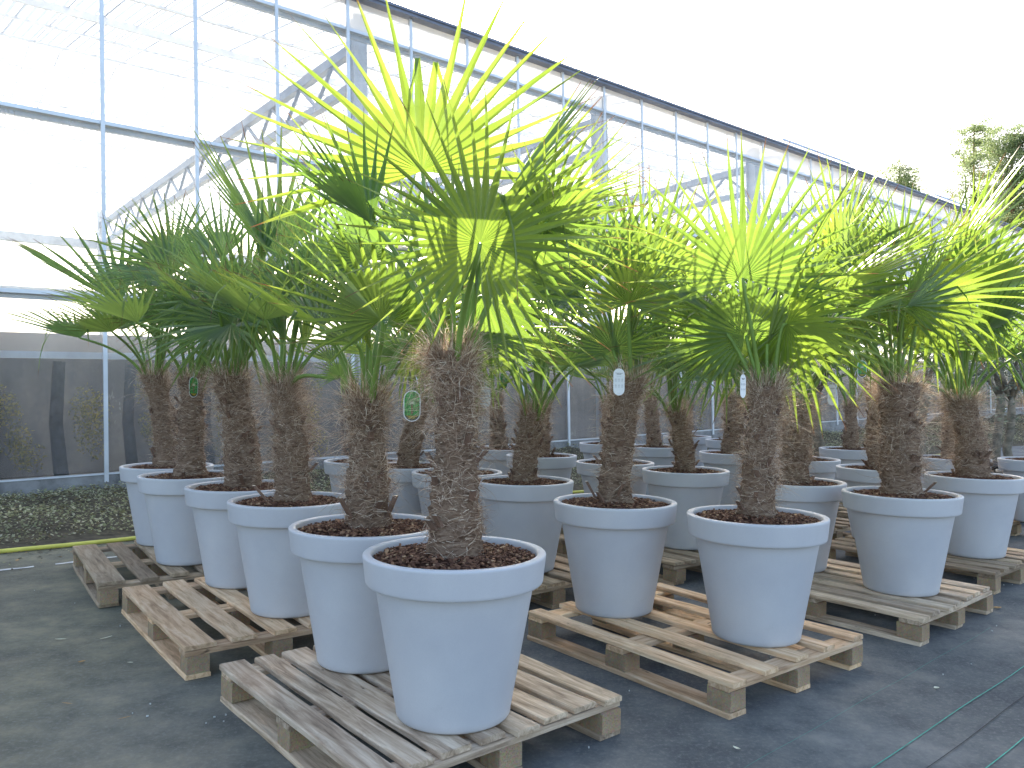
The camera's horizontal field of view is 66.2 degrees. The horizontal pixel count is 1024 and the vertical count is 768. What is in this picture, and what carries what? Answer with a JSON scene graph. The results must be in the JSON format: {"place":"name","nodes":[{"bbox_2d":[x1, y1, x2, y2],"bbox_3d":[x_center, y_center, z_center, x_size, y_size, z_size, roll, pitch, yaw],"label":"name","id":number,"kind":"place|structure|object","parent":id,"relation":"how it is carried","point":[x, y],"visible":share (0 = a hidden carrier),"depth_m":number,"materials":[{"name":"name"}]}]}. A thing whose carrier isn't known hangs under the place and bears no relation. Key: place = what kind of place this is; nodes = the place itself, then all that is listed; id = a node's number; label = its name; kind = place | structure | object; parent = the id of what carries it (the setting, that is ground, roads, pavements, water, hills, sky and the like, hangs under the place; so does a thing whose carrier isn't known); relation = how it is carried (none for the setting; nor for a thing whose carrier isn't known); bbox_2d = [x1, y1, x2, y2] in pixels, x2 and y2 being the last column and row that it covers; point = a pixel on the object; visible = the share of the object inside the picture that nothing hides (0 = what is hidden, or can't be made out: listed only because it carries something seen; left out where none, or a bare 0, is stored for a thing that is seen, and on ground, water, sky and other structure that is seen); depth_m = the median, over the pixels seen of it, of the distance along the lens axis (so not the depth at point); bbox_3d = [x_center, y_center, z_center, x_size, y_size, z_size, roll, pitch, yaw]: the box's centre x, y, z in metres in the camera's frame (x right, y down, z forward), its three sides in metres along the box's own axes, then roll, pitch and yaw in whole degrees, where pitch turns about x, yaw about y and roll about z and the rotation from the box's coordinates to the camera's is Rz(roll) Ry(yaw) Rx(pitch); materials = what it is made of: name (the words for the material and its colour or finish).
{"place":"outdoors","nodes":[
{"label":"outdoors","id":0,"kind":"place"},
{"bbox_2d":[294,324,400,493],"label":"potted palm","id":1,"kind":"object","parent":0,"point":[327,469],"visible":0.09,"depth_m":6.13,"materials":[{"name":"plant"}]},
{"bbox_2d":[337,216,532,515],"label":"potted palm","id":2,"kind":"object","parent":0,"point":[410,503],"visible":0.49,"depth_m":5.72,"materials":[{"name":"plant"}]},
{"bbox_2d":[500,368,507,389],"bbox_3d":[-0.059,-0.038,5.601,0.071,0.154,0.010,1,-1,-40],"label":"care tag","id":3,"kind":"object","parent":2,"relation":"hanging from","point":[502,378],"visible":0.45,"depth_m":5.60,"materials":[{"name":"green plastic"}]},
{"bbox_2d":[0,446,1023,767],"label":"ground","id":4,"kind":"structure","parent":0,"point":[62,704],"depth_m":3.17,"materials":[{"name":"grey concrete"}]},
{"bbox_2d":[0,566,33,570],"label":"edging strip","id":5,"kind":"object","parent":4,"relation":"on","point":[16,568],"visible":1,"depth_m":5.41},
{"bbox_2d":[0,384,47,473],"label":"indoor tree","id":6,"kind":"object","parent":4,"relation":"on","point":[21,451],"visible":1,"depth_m":8.81,"materials":[{"name":"green plant"}]},
{"bbox_2d":[2,541,130,570],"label":"leaf litter","id":7,"kind":"object","parent":4,"relation":"on","point":[40,556],"visible":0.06,"depth_m":5.90,"materials":[{"name":"brown plant"}]},
{"bbox_2d":[49,361,113,475],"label":"tree","id":8,"kind":"object","parent":4,"relation":"on","point":[58,450],"visible":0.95,"depth_m":9.06,"materials":[{"name":"plant"}]},
{"bbox_2d":[56,556,116,563],"bbox_3d":[-2.881,1.280,5.880,0.952,0.002,0.046,1,-1,-43],"label":"edging strip","id":9,"kind":"object","parent":4,"relation":"on","point":[72,561],"visible":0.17,"depth_m":5.61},
{"bbox_2d":[122,362,152,463],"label":"indoor tree","id":10,"kind":"object","parent":4,"relation":"on","point":[131,457],"visible":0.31,"depth_m":9.54,"materials":[{"name":"plant"}]},
{"bbox_2d":[72,540,245,607],"bbox_3d":[-2.354,1.208,5.211,0.868,0.152,1.301,1,-1,-35],"label":"wooden pallet","id":11,"kind":"object","parent":4,"relation":"on","point":[102,579],"visible":0.52,"depth_m":4.88,"materials":[{"name":"brown wood"}]},
{"bbox_2d":[0,189,229,545],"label":"potted palm","id":12,"kind":"object","parent":11,"relation":"on","point":[156,386],"visible":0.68,"depth_m":5.58,"materials":[{"name":"plant"}]},
{"bbox_2d":[63,179,309,565],"bbox_3d":[-1.943,-0.131,5.188,1.439,2.540,1.638,1,-1,0],"label":"potted palm","id":13,"kind":"object","parent":11,"relation":"on","point":[172,526],"visible":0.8,"depth_m":4.91,"materials":[{"name":"plant"}]},
{"bbox_2d":[189,372,197,396],"bbox_3d":[-1.994,0.006,4.920,0.010,0.157,0.072,0,-1,24],"label":"care tag","id":14,"kind":"object","parent":13,"relation":"attached to","point":[193,392],"visible":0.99,"depth_m":4.92,"materials":[{"name":"green plastic"}]},
{"bbox_2d":[203,372,223,464],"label":"indoor tree","id":15,"kind":"object","parent":4,"relation":"on","point":[211,457],"visible":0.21,"depth_m":10.13,"materials":[{"name":"brown plant"}]},
{"bbox_2d":[121,577,312,680],"bbox_3d":[-1.444,1.205,4.124,0.868,0.148,1.296,1,-1,-37],"label":"wooden pallet","id":16,"kind":"object","parent":4,"relation":"on","point":[181,644],"visible":0.62,"depth_m":3.77,"materials":[{"name":"beige wood"}]},
{"bbox_2d":[38,118,335,588],"bbox_3d":[-1.670,-0.225,4.368,1.502,2.715,1.352,0,-1,24],"label":"potted palm","id":17,"kind":"object","parent":16,"relation":"on","point":[219,547],"visible":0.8,"depth_m":4.38,"materials":[{"name":"plant"}]},
{"bbox_2d":[169,167,406,618],"bbox_3d":[-1.141,-0.016,4.043,1.446,2.300,1.378,1,-1,0],"label":"potted palm","id":18,"kind":"object","parent":16,"relation":"on","point":[261,521],"visible":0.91,"depth_m":3.89,"materials":[{"name":"plant"}]},
{"bbox_2d":[285,364,327,455],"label":"indoor tree","id":19,"kind":"object","parent":4,"relation":"on","point":[308,406],"visible":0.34,"depth_m":11.16,"materials":[{"name":"brown plant"}]},
{"bbox_2d":[341,366,379,454],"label":"indoor tree","id":20,"kind":"object","parent":4,"relation":"on","point":[342,407],"visible":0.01,"depth_m":11.43,"materials":[{"name":"brown plant"}]},
{"bbox_2d":[219,645,621,767],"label":"wooden pallet","id":21,"kind":"object","parent":4,"relation":"on","point":[295,731],"visible":0.52,"depth_m":2.75,"materials":[{"name":"grey wood"}]},
{"bbox_2d":[212,176,487,673],"bbox_3d":[-0.600,0.061,3.292,1.330,2.140,1.227,1,-1,0],"label":"potted palm","id":22,"kind":"object","parent":21,"relation":"on","point":[342,602],"visible":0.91,"depth_m":3.11,"materials":[{"name":"plant"}]},
{"bbox_2d":[403,385,420,421],"bbox_3d":[-0.397,0.075,3.119,0.068,0.149,0.010,1,-1,4],"label":"care tag","id":23,"kind":"object","parent":22,"relation":"hanging from","point":[411,414],"visible":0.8,"depth_m":3.12,"materials":[{"name":"green plastic"}]},
{"bbox_2d":[218,0,654,734],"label":"potted palm","id":24,"kind":"object","parent":21,"relation":"on","point":[454,588],"visible":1,"depth_m":2.62,"materials":[{"name":"plant"}]},
{"bbox_2d":[480,385,490,407],"bbox_3d":[-0.097,0.040,2.850,0.040,0.095,0.010,1,-1,-15],"label":"care tag","id":25,"kind":"object","parent":24,"relation":"hanging from","point":[488,403],"visible":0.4,"depth_m":2.85,"materials":[{"name":"grey plastic"}]},
{"bbox_2d":[0,454,937,553],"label":"garden hose","id":26,"kind":"object","parent":4,"relation":"on","point":[41,547],"visible":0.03,"depth_m":6.15,"materials":[{"name":"yellow rubber"}]},
{"bbox_2d":[0,0,1023,495],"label":"greenhouse","id":27,"kind":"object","parent":4,"relation":"on","point":[102,102],"visible":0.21,"depth_m":15.57,"materials":[{"name":"glass"}]},
{"bbox_2d":[0,414,1023,548],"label":"ground cover","id":28,"kind":"object","parent":4,"relation":"on","point":[28,508],"visible":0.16,"depth_m":7.65,"materials":[{"name":"green plant"}]},
{"bbox_2d":[34,584,1012,747],"bbox_3d":[0.486,1.289,3.728,6.996,0.009,3.399,1,-1,0],"label":"grit","id":29,"kind":"object","parent":4,"relation":"on","point":[226,714],"visible":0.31,"depth_m":3.00,"materials":[{"name":"stone"}]},
{"bbox_2d":[524,367,548,402],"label":"indoor tree","id":30,"kind":"object","parent":4,"relation":"on","point":[528,369],"visible":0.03,"depth_m":13.71,"materials":[{"name":"green plant"}]},
{"bbox_2d":[530,555,572,608],"bbox_3d":[-0.097,1.230,5.047,1.014,0.148,1.238,1,-1,-38],"label":"wooden pallet","id":31,"kind":"object","parent":4,"relation":"on","point":[557,581],"visible":0.13,"depth_m":4.61,"materials":[{"name":"brown wood"}]},
{"bbox_2d":[411,266,579,535],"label":"potted palm","id":32,"kind":"object","parent":31,"relation":"on","point":[490,472],"visible":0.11,"depth_m":5.33,"materials":[{"name":"plant"}]},
{"bbox_2d":[447,163,636,572],"bbox_3d":[0.177,-0.094,4.952,1.311,2.502,1.339,0,-1,22],"label":"potted palm","id":33,"kind":"object","parent":31,"relation":"on","point":[524,493],"visible":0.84,"depth_m":4.79,"materials":[{"name":"plant"}]},
{"bbox_2d":[565,354,635,458],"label":"potted palm","id":34,"kind":"object","parent":4,"relation":"on","point":[587,449],"visible":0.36,"depth_m":8.64,"materials":[{"name":"plant"}]},
{"bbox_2d":[556,534,701,585],"bbox_3d":[1.079,1.250,5.898,1.012,0.149,1.238,1,-1,-38],"label":"wooden pallet","id":35,"kind":"object","parent":4,"relation":"on","point":[676,563],"visible":0.12,"depth_m":5.24,"materials":[{"name":"brown wood"}]},
{"bbox_2d":[519,170,739,494],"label":"potted palm","id":36,"kind":"object","parent":35,"relation":"on","point":[639,486],"visible":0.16,"depth_m":6.31,"materials":[{"name":"plant"}]},
{"bbox_2d":[589,245,738,549],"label":"potted palm","id":37,"kind":"object","parent":35,"relation":"on","point":[685,483],"visible":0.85,"depth_m":5.56,"materials":[{"name":"plant"}]},
{"bbox_2d":[626,363,674,494],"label":"potted palm","id":38,"kind":"object","parent":4,"relation":"on","point":[656,452],"visible":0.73,"depth_m":8.25,"materials":[{"name":"plant"}]},
{"bbox_2d":[654,370,715,466],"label":"potted palm","id":39,"kind":"object","parent":4,"relation":"on","point":[701,443],"visible":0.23,"depth_m":10.34,"materials":[{"name":"plant"}]},
{"bbox_2d":[527,582,862,719],"bbox_3d":[0.849,1.224,3.803,1.009,0.150,1.267,1,-1,-38],"label":"wooden pallet","id":40,"kind":"object","parent":4,"relation":"on","point":[786,668],"visible":0.7,"depth_m":3.53,"materials":[{"name":"beige wood"}]},
{"bbox_2d":[508,158,768,618],"bbox_3d":[0.606,-0.066,4.123,1.686,2.436,0.944,1,-1,0],"label":"potted palm","id":41,"kind":"object","parent":40,"relation":"on","point":[615,531],"visible":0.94,"depth_m":3.95,"materials":[{"name":"plant"}]},
{"bbox_2d":[613,363,624,394],"bbox_3d":[0.520,-0.023,3.821,0.055,0.158,0.009,1,-1,-3],"label":"care tag","id":42,"kind":"object","parent":41,"relation":"hanging from","point":[618,381],"visible":1,"depth_m":3.82,"materials":[{"name":"white plastic"}]},
{"bbox_2d":[605,134,918,647],"bbox_3d":[1.205,0.015,3.652,1.510,2.274,1.091,1,-1,0],"label":"potted palm","id":43,"kind":"object","parent":40,"relation":"on","point":[758,551],"visible":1,"depth_m":3.50,"materials":[{"name":"plant"}]},
{"bbox_2d":[740,372,745,397],"bbox_3d":[0.988,-0.001,3.360,0.043,0.122,0.009,1,-1,-42],"label":"care tag","id":44,"kind":"object","parent":43,"relation":"hanging from","point":[742,385],"visible":1,"depth_m":3.36,"materials":[{"name":"white plastic"}]},
{"bbox_2d":[684,380,705,429],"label":"indoor tree","id":45,"kind":"object","parent":4,"relation":"on","point":[699,405],"visible":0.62,"depth_m":16.92,"materials":[{"name":"brown plant"}]},
{"bbox_2d":[679,357,747,449],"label":"potted palm","id":46,"kind":"object","parent":4,"relation":"on","point":[712,444],"visible":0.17,"depth_m":9.64,"materials":[{"name":"plant"}]},
{"bbox_2d":[785,352,870,456],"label":"olive tree","id":47,"kind":"object","parent":4,"relation":"on","point":[821,443],"visible":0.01,"depth_m":8.85,"materials":[{"name":"plant"}]},
{"bbox_2d":[837,502,846,514],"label":"wooden pallet","id":48,"kind":"object","parent":4,"relation":"on","point":[841,507],"visible":0.02,"depth_m":7.77,"materials":[{"name":"brown wood"}]},
{"bbox_2d":[775,366,832,452],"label":"potted palm","id":49,"kind":"object","parent":48,"relation":"on","point":[782,414],"visible":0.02,"depth_m":8.63,"materials":[{"name":"plant"}]},
{"bbox_2d":[819,344,888,502],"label":"potted palm","id":50,"kind":"object","parent":48,"relation":"on","point":[847,452],"visible":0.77,"depth_m":8.20,"materials":[{"name":"plant"}]},
{"bbox_2d":[832,517,851,539],"bbox_3d":[2.372,1.276,7.067,1.014,0.151,1.222,1,-1,-38],"label":"wooden pallet","id":51,"kind":"object","parent":4,"relation":"on","point":[842,526],"visible":0.03,"depth_m":6.67,"materials":[{"name":"brown wood"}]},
{"bbox_2d":[699,356,749,504],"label":"potted palm","id":52,"kind":"object","parent":51,"relation":"on","point":[707,457],"visible":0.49,"depth_m":7.42,"materials":[{"name":"plant"}]},
{"bbox_2d":[775,340,848,479],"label":"potted palm","id":53,"kind":"object","parent":51,"relation":"on","point":[821,471],"visible":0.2,"depth_m":6.61,"materials":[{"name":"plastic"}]},
{"bbox_2d":[744,627,990,767],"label":"mat thread","id":54,"kind":"object","parent":4,"relation":"on","point":[860,701],"visible":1,"depth_m":3.14},
{"bbox_2d":[805,558,992,646],"bbox_3d":[2.030,1.246,4.694,1.016,0.150,1.234,1,-1,-40],"label":"wooden pallet","id":55,"kind":"object","parent":4,"relation":"on","point":[948,605],"visible":0.53,"depth_m":4.29,"materials":[{"name":"grey wood"}]},
{"bbox_2d":[724,161,906,572],"bbox_3d":[1.930,-0.119,5.061,1.267,2.589,1.332,0,-1,32],"label":"potted palm","id":56,"kind":"object","parent":55,"relation":"on","point":[822,496],"visible":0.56,"depth_m":4.96,"materials":[{"name":"plant"}]},
{"bbox_2d":[828,381,835,404],"bbox_3d":[1.995,0.055,4.900,0.055,0.156,0.009,1,-1,-5],"label":"care tag","id":57,"kind":"object","parent":56,"relation":"hanging from","point":[832,388],"visible":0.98,"depth_m":4.90,"materials":[{"name":"white plastic"}]},
{"bbox_2d":[784,146,1023,596],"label":"potted palm","id":58,"kind":"object","parent":55,"relation":"on","point":[902,519],"visible":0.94,"depth_m":4.37,"materials":[{"name":"plant"}]},
{"bbox_2d":[857,357,866,376],"bbox_3d":[1.916,-0.092,4.301,0.051,0.112,0.010,1,-1,-4],"label":"care tag","id":59,"kind":"object","parent":58,"relation":"hanging from","point":[860,372],"visible":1,"depth_m":4.30,"materials":[{"name":"green plastic"}]},
{"bbox_2d":[869,143,947,195],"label":"spruce tree","id":60,"kind":"object","parent":4,"relation":"on","point":[906,177],"visible":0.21,"depth_m":45.65,"materials":[{"name":"green plant"}]},
{"bbox_2d":[864,344,986,454],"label":"olive tree","id":61,"kind":"object","parent":4,"relation":"on","point":[930,357],"visible":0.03,"depth_m":9.61,"materials":[{"name":"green plant"}]},
{"bbox_2d":[828,535,1023,594],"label":"wooden pallet","id":62,"kind":"object","parent":4,"relation":"on","point":[992,574],"visible":0.3,"depth_m":5.28,"materials":[{"name":"brown wood"}]},
{"bbox_2d":[824,318,1013,537],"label":"potted palm","id":63,"kind":"object","parent":62,"relation":"on","point":[849,475],"visible":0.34,"depth_m":6.02,"materials":[{"name":"plant"}]},
{"bbox_2d":[839,149,1023,558],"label":"potted palm","id":64,"kind":"object","parent":62,"relation":"on","point":[982,525],"visible":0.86,"depth_m":5.38,"materials":[{"name":"plant"}]},
{"bbox_2d":[837,510,1020,535],"bbox_3d":[3.861,1.294,7.318,1.008,0.148,1.229,1,-1,-38],"label":"wooden pallet","id":65,"kind":"object","parent":4,"relation":"on","point":[1016,529],"visible":0.05,"depth_m":7.11,"materials":[{"name":"brown wood"}]},
{"bbox_2d":[901,305,1023,488],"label":"potted palm","id":66,"kind":"object","parent":65,"relation":"on","point":[945,435],"visible":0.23,"depth_m":7.13,"materials":[{"name":"plant"}]},
{"bbox_2d":[951,324,1023,521],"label":"potted palm","id":67,"kind":"object","parent":65,"relation":"on","point":[1013,465],"visible":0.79,"depth_m":6.97,"materials":[{"name":"plant"}]},
{"bbox_2d":[872,666,1023,767],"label":"mat thread","id":68,"kind":"object","parent":4,"relation":"on","point":[944,718],"visible":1,"depth_m":3.02},
{"bbox_2d":[923,110,1023,223],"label":"pine tree","id":69,"kind":"object","parent":4,"relation":"on","point":[974,130],"visible":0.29,"depth_m":45.83,"materials":[{"name":"green plant"}]},
{"bbox_2d":[928,349,1018,401],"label":"olive tree","id":70,"kind":"object","parent":4,"relation":"on","point":[954,375],"visible":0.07,"depth_m":11.54,"materials":[{"name":"green plant"}]},
{"bbox_2d":[927,696,1023,767],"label":"mat thread","id":71,"kind":"object","parent":4,"relation":"on","point":[973,734],"visible":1,"depth_m":2.89},
{"bbox_2d":[952,323,1022,460],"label":"olive tree","id":72,"kind":"object","parent":4,"relation":"on","point":[998,436],"visible":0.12,"depth_m":10.33,"materials":[{"name":"green plant"}]},
{"bbox_2d":[963,109,1023,305],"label":"pine tree","id":73,"kind":"object","parent":4,"relation":"on","point":[1015,141],"visible":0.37,"depth_m":41.99,"materials":[{"name":"green plant"}]},
{"bbox_2d":[991,461,998,472],"bbox_3d":[5.473,1.149,8.988,0.594,0.500,0.594,1,-1,0],"label":"plant tub","id":74,"kind":"object","parent":4,"relation":"on","point":[993,469],"visible":0.02,"depth_m":8.74,"materials":[{"name":"black plastic"}]},
{"bbox_2d":[968,323,1023,456],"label":"olive tree","id":75,"kind":"object","parent":4,"relation":"on","point":[1011,393],"visible":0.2,"depth_m":8.54,"materials":[{"name":"green plant"}]},
{"bbox_2d":[986,737,1023,767],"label":"mat thread","id":76,"kind":"object","parent":4,"relation":"on","point":[1004,753],"visible":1,"depth_m":2.74},
{"bbox_2d":[996,469,1023,522],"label":"plant tub","id":77,"kind":"object","parent":4,"relation":"on","point":[1000,471],"visible":0.16,"depth_m":8.04,"materials":[{"name":"grey plastic"}]},
{"bbox_2d":[0,0,1023,322],"label":"sky","id":78,"kind":"structure","parent":0,"point":[867,78],"materials":[{"name":"white"}]},
{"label":"wooden pallet","id":79,"kind":"object","parent":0,"visible":0},
{"bbox_2d":[477,348,529,474],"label":"potted palm","id":80,"kind":"object","parent":79,"relation":"on","point":[498,465],"visible":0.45,"depth_m":7.72,"materials":[{"name":"plant"}]},
{"bbox_2d":[499,329,583,478],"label":"potted palm","id":81,"kind":"object","parent":79,"relation":"on","point":[558,464],"visible":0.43,"depth_m":6.86,"materials":[{"name":"plant"}]}
]}

